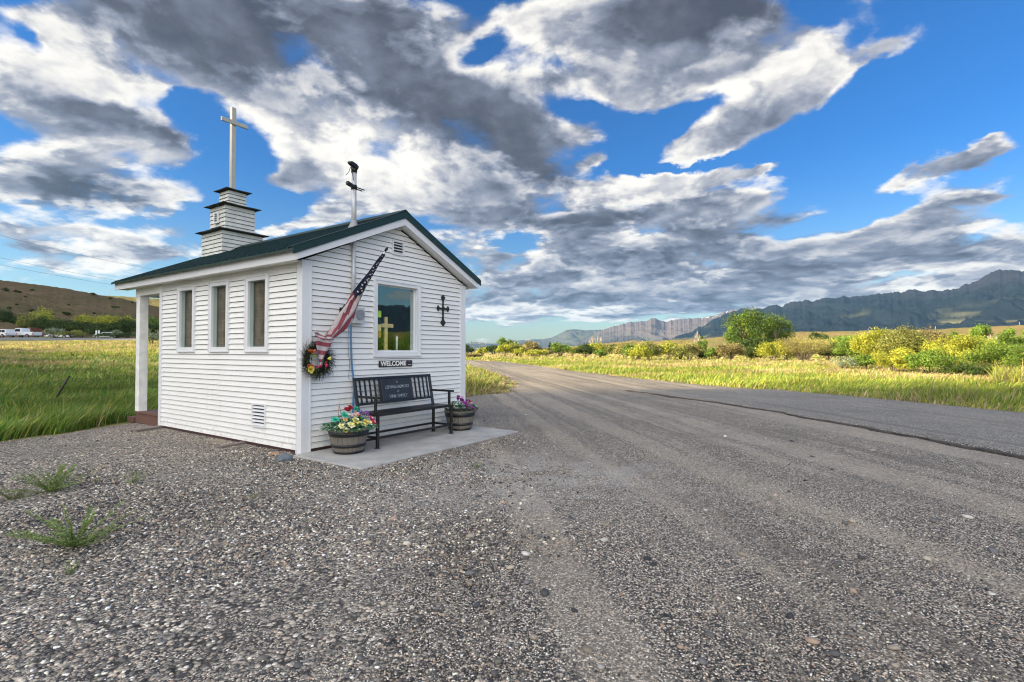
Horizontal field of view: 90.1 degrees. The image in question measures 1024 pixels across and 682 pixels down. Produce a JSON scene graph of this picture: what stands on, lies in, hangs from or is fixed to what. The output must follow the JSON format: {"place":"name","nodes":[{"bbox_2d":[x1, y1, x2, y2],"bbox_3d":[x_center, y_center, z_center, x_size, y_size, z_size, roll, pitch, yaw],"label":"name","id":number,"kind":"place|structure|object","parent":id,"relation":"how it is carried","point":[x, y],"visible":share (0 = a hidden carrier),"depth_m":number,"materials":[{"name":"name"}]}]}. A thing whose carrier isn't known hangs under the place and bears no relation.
{"place":"outdoors","nodes":[
{"label":"outdoors","id":0,"kind":"place"},
{"bbox_2d":[0,280,158,337],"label":"brown hill","id":1,"kind":"structure","parent":0,"point":[56,300],"depth_m":168.41,"materials":[{"name":"brown soil"}]},
{"bbox_2d":[111,296,158,306],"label":"brown hill","id":2,"kind":"structure","parent":0,"point":[153,301],"depth_m":407.88,"materials":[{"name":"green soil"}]},
{"bbox_2d":[0,338,556,356],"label":"highway","id":3,"kind":"structure","parent":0,"point":[74,339],"depth_m":87.98,"materials":[{"name":"grey asphalt"}]},
{"bbox_2d":[0,337,972,441],"bbox_3d":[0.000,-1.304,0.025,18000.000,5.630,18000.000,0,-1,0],"label":"ground","id":4,"kind":"structure","parent":0,"point":[16,341],"depth_m":31.65,"materials":[{"name":"green plant"}]},
{"bbox_2d":[0,308,15,322],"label":"shrub","id":5,"kind":"object","parent":4,"relation":"on","point":[4,316],"visible":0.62,"depth_m":127.20,"materials":[{"name":"green plant"}]},
{"bbox_2d":[0,329,16,337],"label":"suv","id":6,"kind":"object","parent":4,"relation":"on","point":[7,332],"visible":0.94,"depth_m":103.10,"materials":[{"name":"white paint"}]},
{"bbox_2d":[9,328,42,336],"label":"pickup truck","id":7,"kind":"object","parent":4,"relation":"on","point":[23,332],"visible":0.73,"depth_m":106.28,"materials":[{"name":"white paint"}]},
{"bbox_2d":[15,312,38,327],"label":"shrub","id":8,"kind":"object","parent":4,"relation":"on","point":[23,320],"visible":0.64,"depth_m":125.31,"materials":[{"name":"green plant"}]},
{"bbox_2d":[25,316,56,335],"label":"shrub","id":9,"kind":"object","parent":4,"relation":"on","point":[37,322],"visible":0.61,"depth_m":120.96,"materials":[{"name":"green plant"}]},
{"bbox_2d":[30,305,56,319],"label":"shrub","id":10,"kind":"object","parent":4,"relation":"on","point":[48,315],"visible":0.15,"depth_m":131.81,"materials":[{"name":"green plant"}]},
{"bbox_2d":[42,327,65,337],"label":"shrub","id":11,"kind":"object","parent":4,"relation":"on","point":[52,330],"visible":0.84,"depth_m":96.54,"materials":[{"name":"green plant"}]},
{"bbox_2d":[40,317,76,331],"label":"shrub","id":12,"kind":"object","parent":4,"relation":"on","point":[58,322],"visible":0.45,"depth_m":120.68,"materials":[{"name":"green plant"}]},
{"bbox_2d":[54,330,88,337],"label":"shrub","id":13,"kind":"object","parent":4,"relation":"on","point":[75,333],"visible":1,"depth_m":96.55,"materials":[{"name":"green plant"}]},
{"bbox_2d":[54,320,96,337],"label":"shrub","id":14,"kind":"object","parent":4,"relation":"on","point":[69,326],"visible":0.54,"depth_m":118.90,"materials":[{"name":"green plant"}]},
{"bbox_2d":[0,339,158,440],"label":"grass","id":15,"kind":"structure","parent":4,"relation":"on","point":[106,369],"depth_m":16.34,"materials":[{"name":"green plant"}]},
{"bbox_2d":[2,376,157,399],"bbox_3d":[-9.674,1.324,13.059,6.552,0.988,0.726,1,-1,-41],"label":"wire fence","id":16,"kind":"object","parent":4,"relation":"on","point":[64,384],"visible":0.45,"depth_m":12.04,"materials":[{"name":"metal"}]},
{"bbox_2d":[71,313,96,333],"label":"shrub","id":17,"kind":"object","parent":4,"relation":"on","point":[81,318],"visible":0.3,"depth_m":133.68,"materials":[{"name":"green plant"}]},
{"bbox_2d":[90,313,121,337],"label":"shrub","id":18,"kind":"object","parent":4,"relation":"on","point":[105,318],"visible":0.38,"depth_m":130.89,"materials":[{"name":"green plant"}]},
{"bbox_2d":[84,321,130,337],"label":"shrub","id":19,"kind":"object","parent":4,"relation":"on","point":[101,327],"visible":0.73,"depth_m":116.38,"materials":[{"name":"green plant"}]},
{"bbox_2d":[92,333,135,337],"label":"shrub","id":20,"kind":"object","parent":4,"relation":"on","point":[123,335],"visible":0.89,"depth_m":95.12,"materials":[{"name":"green plant"}]},
{"bbox_2d":[108,316,135,337],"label":"shrub","id":21,"kind":"object","parent":4,"relation":"on","point":[125,324],"visible":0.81,"depth_m":117.03,"materials":[{"name":"green plant"}]},
{"bbox_2d":[131,323,158,332],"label":"shrub","id":22,"kind":"object","parent":4,"relation":"on","point":[153,327],"visible":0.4,"depth_m":111.55,"materials":[{"name":"green plant"}]},
{"bbox_2d":[148,316,158,333],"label":"shrub","id":23,"kind":"object","parent":4,"relation":"on","point":[151,320],"visible":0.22,"depth_m":125.74,"materials":[{"name":"green plant"}]},
{"bbox_2d":[148,328,158,343],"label":"shrub","id":24,"kind":"object","parent":4,"relation":"on","point":[153,337],"visible":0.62,"depth_m":61.83,"materials":[{"name":"green plant"}]},
{"bbox_2d":[111,107,480,453],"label":"chapel","id":25,"kind":"structure","parent":4,"relation":"on","point":[246,311],"depth_m":7.74,"materials":[{"name":"white wood"}]},
{"bbox_2d":[176,284,196,351],"bbox_3d":[-5.278,-0.361,8.359,0.594,1.084,0.142,-1,-1,34],"label":"window","id":26,"kind":"structure","parent":25,"relation":"in","point":[185,316],"depth_m":8.44,"materials":[{"name":"white wood"}]},
{"bbox_2d":[208,279,230,351],"bbox_3d":[-4.405,-0.372,7.767,0.584,1.084,0.142,-1,-1,34],"label":"window","id":27,"kind":"structure","parent":25,"relation":"in","point":[218,291],"depth_m":7.84,"materials":[{"name":"white wood"}]},
{"bbox_2d":[244,273,270,351],"bbox_3d":[-3.538,-0.384,7.174,0.591,1.084,0.142,-1,-1,34],"label":"window","id":28,"kind":"structure","parent":25,"relation":"in","point":[256,287],"depth_m":7.25,"materials":[{"name":"white wood"}]},
{"bbox_2d":[297,340,337,380],"bbox_3d":[-2.504,0.235,6.623,0.159,0.607,0.625,-1,-1,34],"label":"wreath","id":29,"kind":"object","parent":25,"relation":"attached to","point":[308,368],"visible":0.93,"depth_m":6.56,"materials":[{"name":"green plant"}]},
{"bbox_2d":[314,247,387,364],"bbox_3d":[-2.019,-0.446,6.651,0.921,1.514,0.541,0,-1,18],"label":"flag","id":30,"kind":"object","parent":25,"relation":"attached to","point":[344,319],"visible":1,"depth_m":6.76,"materials":[{"name":"multicoloured fabric"}]},
{"bbox_2d":[378,304,381,337],"bbox_3d":[-2.017,-0.254,7.673,0.009,0.620,0.136,-1,-1,34],"label":"stained glass panel","id":31,"kind":"object","parent":25,"relation":"attached to","point":[379,324],"visible":0.32,"depth_m":7.70,"materials":[{"name":"yellow glass"}]},
{"bbox_2d":[381,317,392,349],"bbox_3d":[-1.952,-0.112,7.893,0.100,0.520,0.270,-1,-1,34],"label":"wooden cross","id":32,"kind":"object","parent":25,"relation":"on","point":[386,325],"visible":0.86,"depth_m":7.88,"materials":[{"name":"beige wood"}]},
{"bbox_2d":[379,360,411,366],"bbox_3d":[-1.779,0.346,7.838,0.025,0.096,0.670,-1,-1,34],"label":"welcome sign","id":33,"kind":"object","parent":25,"relation":"attached to","point":[396,363],"visible":1,"depth_m":7.82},
{"bbox_2d":[372,278,420,356],"bbox_3d":[-1.816,-0.338,7.934,0.174,1.162,0.969,-1,-1,34],"label":"window","id":34,"kind":"structure","parent":25,"relation":"in","point":[415,289],"depth_m":8.08,"materials":[{"name":"white wood"}]},
{"bbox_2d":[437,295,448,325],"bbox_3d":[-1.173,-0.521,8.737,0.032,0.535,0.310,-1,-1,34],"label":"iron cross","id":35,"kind":"object","parent":25,"relation":"attached to","point":[443,322],"visible":1,"depth_m":8.73,"materials":[{"name":"black metal"}]},
{"bbox_2d":[481,344,502,353],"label":"shrub","id":36,"kind":"object","parent":4,"relation":"on","point":[491,348],"visible":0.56,"depth_m":163.94,"materials":[{"name":"green plant"}]},
{"bbox_2d":[495,343,513,355],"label":"shrub","id":37,"kind":"object","parent":4,"relation":"on","point":[506,348],"visible":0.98,"depth_m":117.67,"materials":[{"name":"yellow plant"}]},
{"bbox_2d":[496,337,517,354],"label":"tree","id":38,"kind":"object","parent":4,"relation":"on","point":[501,340],"visible":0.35,"depth_m":148.95,"materials":[{"name":"green plant"}]},
{"bbox_2d":[508,341,524,355],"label":"shrub","id":39,"kind":"object","parent":4,"relation":"on","point":[516,345],"visible":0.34,"depth_m":119.03,"materials":[{"name":"green plant"}]},
{"bbox_2d":[511,347,526,355],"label":"shrub","id":40,"kind":"object","parent":4,"relation":"on","point":[519,351],"visible":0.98,"depth_m":103.74,"materials":[{"name":"yellow plant"}]},
{"bbox_2d":[521,340,542,356],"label":"shrub","id":41,"kind":"object","parent":4,"relation":"on","point":[531,345],"visible":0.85,"depth_m":107.39,"materials":[{"name":"beige plant"}]},
{"bbox_2d":[521,349,547,356],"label":"shrub","id":42,"kind":"object","parent":4,"relation":"on","point":[535,352],"visible":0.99,"depth_m":99.67,"materials":[{"name":"yellow plant"}]},
{"bbox_2d":[550,341,572,355],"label":"shrub","id":43,"kind":"object","parent":4,"relation":"on","point":[559,347],"visible":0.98,"depth_m":111.57,"materials":[{"name":"green plant"}]},
{"bbox_2d":[573,343,596,356],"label":"shrub","id":44,"kind":"object","parent":4,"relation":"on","point":[586,349],"visible":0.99,"depth_m":91.73,"materials":[{"name":"green plant"}]},
{"bbox_2d":[589,342,607,355],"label":"shrub","id":45,"kind":"object","parent":4,"relation":"on","point":[597,346],"visible":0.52,"depth_m":111.46,"materials":[{"name":"yellow plant"}]},
{"bbox_2d":[593,349,607,357],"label":"shrub","id":46,"kind":"object","parent":4,"relation":"on","point":[600,353],"visible":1,"depth_m":85.78,"materials":[{"name":"green plant"}]},
{"bbox_2d":[612,342,629,358],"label":"shrub","id":47,"kind":"object","parent":4,"relation":"on","point":[618,349],"visible":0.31,"depth_m":71.78,"materials":[{"name":"beige plant"}]},
{"bbox_2d":[618,342,637,358],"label":"shrub","id":48,"kind":"object","parent":4,"relation":"on","point":[627,347],"visible":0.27,"depth_m":65.87,"materials":[{"name":"green plant"}]},
{"bbox_2d":[627,344,653,359],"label":"shrub","id":49,"kind":"object","parent":4,"relation":"on","point":[639,350],"visible":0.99,"depth_m":59.63,"materials":[{"name":"yellow plant"}]},
{"bbox_2d":[631,339,664,358],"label":"shrub","id":50,"kind":"object","parent":4,"relation":"on","point":[655,348],"visible":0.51,"depth_m":61.57,"materials":[{"name":"green plant"}]},
{"bbox_2d":[654,340,682,358],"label":"shrub","id":51,"kind":"object","parent":4,"relation":"on","point":[667,348],"visible":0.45,"depth_m":65.50,"materials":[{"name":"yellow plant"}]},
{"bbox_2d":[669,344,693,359],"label":"shrub","id":52,"kind":"object","parent":4,"relation":"on","point":[680,352],"visible":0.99,"depth_m":61.62,"materials":[{"name":"green plant"}]},
{"bbox_2d":[678,341,705,358],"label":"shrub","id":53,"kind":"object","parent":4,"relation":"on","point":[696,348],"visible":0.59,"depth_m":62.74,"materials":[{"name":"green plant"}]},
{"bbox_2d":[696,336,707,351],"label":"tree","id":54,"kind":"object","parent":4,"relation":"on","point":[704,343],"visible":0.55,"depth_m":79.92,"materials":[{"name":"green plant"}]},
{"bbox_2d":[703,347,727,358],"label":"shrub","id":55,"kind":"object","parent":4,"relation":"on","point":[710,350],"visible":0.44,"depth_m":61.79,"materials":[{"name":"green plant"}]},
{"bbox_2d":[722,326,737,353],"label":"tree","id":56,"kind":"object","parent":4,"relation":"on","point":[732,331],"visible":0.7,"depth_m":83.95,"materials":[{"name":"green plant"}]},
{"bbox_2d":[711,342,748,358],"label":"shrub","id":57,"kind":"object","parent":4,"relation":"on","point":[731,348],"visible":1,"depth_m":60.54,"materials":[{"name":"beige plant"}]},
{"bbox_2d":[465,353,1016,364],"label":"grass","id":58,"kind":"structure","parent":4,"relation":"on","point":[580,356],"depth_m":85.64,"materials":[{"name":"yellow plant"}]},
{"bbox_2d":[719,306,776,344],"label":"tree","id":59,"kind":"object","parent":4,"relation":"on","point":[748,323],"visible":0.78,"depth_m":85.09,"materials":[{"name":"green plant"}]},
{"bbox_2d":[741,346,765,359],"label":"shrub","id":60,"kind":"object","parent":4,"relation":"on","point":[751,354],"visible":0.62,"depth_m":63.57,"materials":[{"name":"green plant"}]},
{"bbox_2d":[725,336,786,357],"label":"shrub","id":61,"kind":"object","parent":4,"relation":"on","point":[748,342],"visible":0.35,"depth_m":78.93,"materials":[{"name":"green plant"}]},
{"bbox_2d":[753,339,789,360],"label":"shrub","id":62,"kind":"object","parent":4,"relation":"on","point":[765,347],"visible":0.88,"depth_m":57.65,"materials":[{"name":"yellow plant"}]},
{"bbox_2d":[761,311,796,356],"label":"tree","id":63,"kind":"object","parent":4,"relation":"on","point":[778,333],"visible":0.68,"depth_m":89.50,"materials":[{"name":"green plant"}]},
{"bbox_2d":[769,332,833,360],"bbox_3d":[32.397,0.707,56.846,7.054,3.348,4.036,0,-1,0],"label":"shrub","id":64,"kind":"object","parent":4,"relation":"on","point":[809,348],"visible":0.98,"depth_m":56.48,"materials":[{"name":"beige plant"}]},
{"bbox_2d":[808,332,828,355],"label":"tree","id":65,"kind":"object","parent":4,"relation":"on","point":[817,335],"visible":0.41,"depth_m":109.96,"materials":[{"name":"green plant"}]},
{"bbox_2d":[818,341,845,360],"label":"shrub","id":66,"kind":"object","parent":4,"relation":"on","point":[829,354],"visible":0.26,"depth_m":57.60,"materials":[{"name":"green plant"}]},
{"bbox_2d":[829,334,852,340],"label":"tree","id":67,"kind":"object","parent":4,"relation":"on","point":[841,337],"visible":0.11,"depth_m":123.68,"materials":[{"name":"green plant"}]},
{"bbox_2d":[828,356,859,367],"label":"shrub","id":68,"kind":"object","parent":4,"relation":"on","point":[841,363],"visible":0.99,"depth_m":31.84,"materials":[{"name":"plant"}]},
{"bbox_2d":[831,332,861,362],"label":"shrub","id":69,"kind":"object","parent":4,"relation":"on","point":[843,346],"visible":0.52,"depth_m":46.86,"materials":[{"name":"green plant"}]},
{"bbox_2d":[845,354,883,367],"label":"shrub","id":70,"kind":"object","parent":4,"relation":"on","point":[864,359],"visible":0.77,"depth_m":32.74,"materials":[{"name":"green plant"}]},
{"bbox_2d":[847,326,891,354],"bbox_3d":[28.373,0.466,39.995,4.497,3.249,2.775,0,-1,0],"label":"shrub","id":71,"kind":"object","parent":4,"relation":"on","point":[862,345],"visible":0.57,"depth_m":39.82,"materials":[{"name":"yellow plant"}]},
{"bbox_2d":[870,345,914,371],"bbox_3d":[22.460,1.117,29.950,2.571,1.732,1.956,-1,-1,30],"label":"shrub","id":72,"kind":"object","parent":4,"relation":"on","point":[896,353],"visible":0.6,"depth_m":29.83,"materials":[{"name":"yellow plant"}]},
{"bbox_2d":[871,323,936,355],"bbox_3d":[29.266,0.360,38.021,4.990,3.388,3.094,0,-1,0],"label":"shrub","id":73,"kind":"object","parent":4,"relation":"on","point":[909,339],"visible":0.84,"depth_m":37.47,"materials":[{"name":"green plant"}]},
{"bbox_2d":[887,353,936,372],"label":"shrub","id":74,"kind":"object","parent":4,"relation":"on","point":[901,362],"visible":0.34,"depth_m":28.72,"materials":[{"name":"yellow plant"}]},
{"bbox_2d":[908,323,953,351],"bbox_3d":[33.022,0.363,41.027,5.026,3.515,3.131,0,-1,-17],"label":"shrub","id":75,"kind":"object","parent":4,"relation":"on","point":[929,331],"visible":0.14,"depth_m":40.44,"materials":[{"name":"beige plant"}]},
{"bbox_2d":[903,347,962,374],"bbox_3d":[20.860,1.094,25.556,2.620,1.574,1.655,0,-1,0],"label":"shrub","id":76,"kind":"object","parent":4,"relation":"on","point":[929,358],"visible":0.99,"depth_m":25.32,"materials":[{"name":"green plant"}]},
{"bbox_2d":[920,345,968,366],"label":"shrub","id":77,"kind":"object","parent":4,"relation":"on","point":[952,350],"visible":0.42,"depth_m":32.66,"materials":[{"name":"yellow plant"}]},
{"bbox_2d":[920,334,986,362],"bbox_3d":[30.563,0.696,34.981,4.687,2.565,2.797,0,-1,0],"label":"shrub","id":78,"kind":"object","parent":4,"relation":"on","point":[964,342],"visible":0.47,"depth_m":34.71,"materials":[{"name":"yellow plant"}]},
{"bbox_2d":[936,363,993,375],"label":"shrub","id":79,"kind":"object","parent":4,"relation":"on","point":[963,368],"visible":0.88,"depth_m":24.73,"materials":[{"name":"green plant"}]},
{"bbox_2d":[968,323,993,338],"bbox_3d":[58.753,0.173,63.907,2.570,4.896,2.726,-1,-1,37],"label":"tree","id":80,"kind":"object","parent":4,"relation":"on","point":[981,330],"visible":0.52,"depth_m":63.71,"materials":[{"name":"green plant"}]},
{"bbox_2d":[960,336,1023,372],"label":"shrub","id":81,"kind":"object","parent":4,"relation":"on","point":[1005,353],"visible":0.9,"depth_m":27.96,"materials":[{"name":"green plant"}]},
{"bbox_2d":[979,358,1023,382],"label":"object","id":82,"kind":"object","parent":4,"relation":"on","point":[999,373],"visible":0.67,"depth_m":19.82,"materials":[{"name":"yellow plant"}]},
{"bbox_2d":[994,327,1023,344],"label":"tree","id":83,"kind":"object","parent":4,"relation":"on","point":[1007,333],"visible":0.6,"depth_m":66.11,"materials":[{"name":"green plant"}]},
{"bbox_2d":[465,361,518,396],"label":"grass","id":84,"kind":"structure","parent":0,"point":[479,380],"depth_m":18.45,"materials":[{"name":"plant"}]},
{"bbox_2d":[0,360,1023,681],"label":"gravel lot","id":85,"kind":"structure","parent":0,"point":[552,394],"depth_m":3.29,"materials":[{"name":"grey gravel"}]},
{"bbox_2d":[0,482,42,500],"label":"weed","id":86,"kind":"object","parent":85,"relation":"on","point":[7,496],"visible":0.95,"depth_m":4.55,"materials":[{"name":"green plant"}]},
{"bbox_2d":[1,463,102,493],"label":"weed","id":87,"kind":"object","parent":85,"relation":"on","point":[50,486],"visible":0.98,"depth_m":4.79,"materials":[{"name":"green plant"}]},
{"bbox_2d":[63,558,81,574],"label":"weed","id":88,"kind":"object","parent":85,"relation":"on","point":[72,571],"visible":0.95,"depth_m":3.02,"materials":[{"name":"green plant"}]},
{"bbox_2d":[3,500,145,547],"bbox_3d":[-2.976,1.254,3.451,0.769,0.322,0.741,0,-1,0],"label":"weed","id":89,"kind":"object","parent":85,"relation":"on","point":[71,541],"visible":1,"depth_m":3.40,"materials":[{"name":"green plant"}]},
{"bbox_2d":[121,470,155,483],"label":"weed","id":90,"kind":"object","parent":85,"relation":"on","point":[134,480],"visible":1,"depth_m":5.11,"materials":[{"name":"green plant"}]},
{"bbox_2d":[127,425,163,432],"bbox_3d":[-6.069,1.476,8.662,0.156,0.055,0.796,0,-1,16],"label":"plank","id":91,"kind":"object","parent":85,"relation":"on","point":[146,428],"visible":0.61,"depth_m":8.45,"materials":[{"name":"wood"}]},
{"bbox_2d":[206,439,227,443],"bbox_3d":[-4.218,1.466,7.362,0.680,0.023,0.170,2,2,35],"label":"flat stone","id":92,"kind":"object","parent":85,"relation":"on","point":[215,441],"visible":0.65,"depth_m":7.39,"materials":[{"name":"beige stone"}]},
{"bbox_2d":[214,441,245,447],"bbox_3d":[-3.842,1.454,7.256,0.116,0.045,0.755,0,-1,23],"label":"plank","id":93,"kind":"object","parent":85,"relation":"on","point":[232,444],"visible":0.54,"depth_m":7.06,"materials":[{"name":"wood"}]},
{"bbox_2d":[276,453,293,461],"bbox_3d":[-2.764,1.416,6.199,0.198,0.108,0.159,-9,4,-34],"label":"rock","id":94,"kind":"object","parent":85,"relation":"on","point":[281,457],"visible":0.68,"depth_m":6.15,"materials":[{"name":"grey stone"}]},
{"bbox_2d":[293,426,517,469],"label":"concrete slab","id":95,"kind":"structure","parent":85,"relation":"on","point":[401,447],"depth_m":6.96,"materials":[{"name":"grey concrete"}]},
{"bbox_2d":[319,398,377,454],"bbox_3d":[-2.100,1.079,6.596,0.792,0.703,0.779,-1,-1,34],"label":"barrel planter","id":96,"kind":"object","parent":95,"relation":"on","point":[349,437],"visible":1,"depth_m":6.43,"materials":[{"name":"brown wood"}]},
{"bbox_2d":[352,374,453,448],"bbox_3d":[-1.567,0.986,7.574,0.539,0.927,1.554,-1,-1,34],"label":"memorial bench","id":97,"kind":"object","parent":95,"relation":"on","point":[399,388],"visible":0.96,"depth_m":7.60,"materials":[{"name":"black paint"}]},
{"bbox_2d":[444,395,478,430],"bbox_3d":[-0.851,1.182,8.538,0.621,0.570,0.615,0,-1,0],"label":"barrel planter","id":98,"kind":"object","parent":95,"relation":"on","point":[463,418],"visible":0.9,"depth_m":8.35,"materials":[{"name":"brown wood"}]},
{"bbox_2d":[0,0,1023,343],"label":"sky","id":99,"kind":"structure","parent":0,"point":[595,164],"materials":[{"name":"blue"}]},
{"bbox_2d":[466,329,600,350],"bbox_3d":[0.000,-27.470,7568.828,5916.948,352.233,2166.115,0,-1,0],"label":"distant mountains","id":100,"kind":"structure","parent":0,"point":[572,337],"depth_m":7939.11,"materials":[{"name":"grey stone"}]},
{"bbox_2d":[573,309,737,346],"bbox_3d":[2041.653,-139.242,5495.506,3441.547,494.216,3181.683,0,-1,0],"label":"mountain peaks","id":101,"kind":"object","parent":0,"point":[654,329],"visible":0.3,"depth_m":5813.22,"materials":[{"name":"grey stone"}]},
{"bbox_2d":[465,356,1023,411],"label":"grass","id":102,"kind":"structure","parent":0,"point":[982,391],"depth_m":21.48,"materials":[{"name":"plant"}]},
{"bbox_2d":[561,325,1023,352],"bbox_3d":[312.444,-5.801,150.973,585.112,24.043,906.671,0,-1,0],"label":"dry hills","id":103,"kind":"structure","parent":0,"point":[712,342],"depth_m":433.73,"materials":[{"name":"brown plant"}]},
{"bbox_2d":[625,389,1023,459],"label":"road","id":104,"kind":"structure","parent":0,"point":[1000,430],"depth_m":10.32,"materials":[{"name":"grey asphalt"}]},
{"bbox_2d":[670,269,1023,339],"bbox_3d":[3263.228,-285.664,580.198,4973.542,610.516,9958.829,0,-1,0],"label":"mountain range","id":105,"kind":"structure","parent":0,"point":[995,298],"depth_m":3474.75,"materials":[{"name":"grey stone"}]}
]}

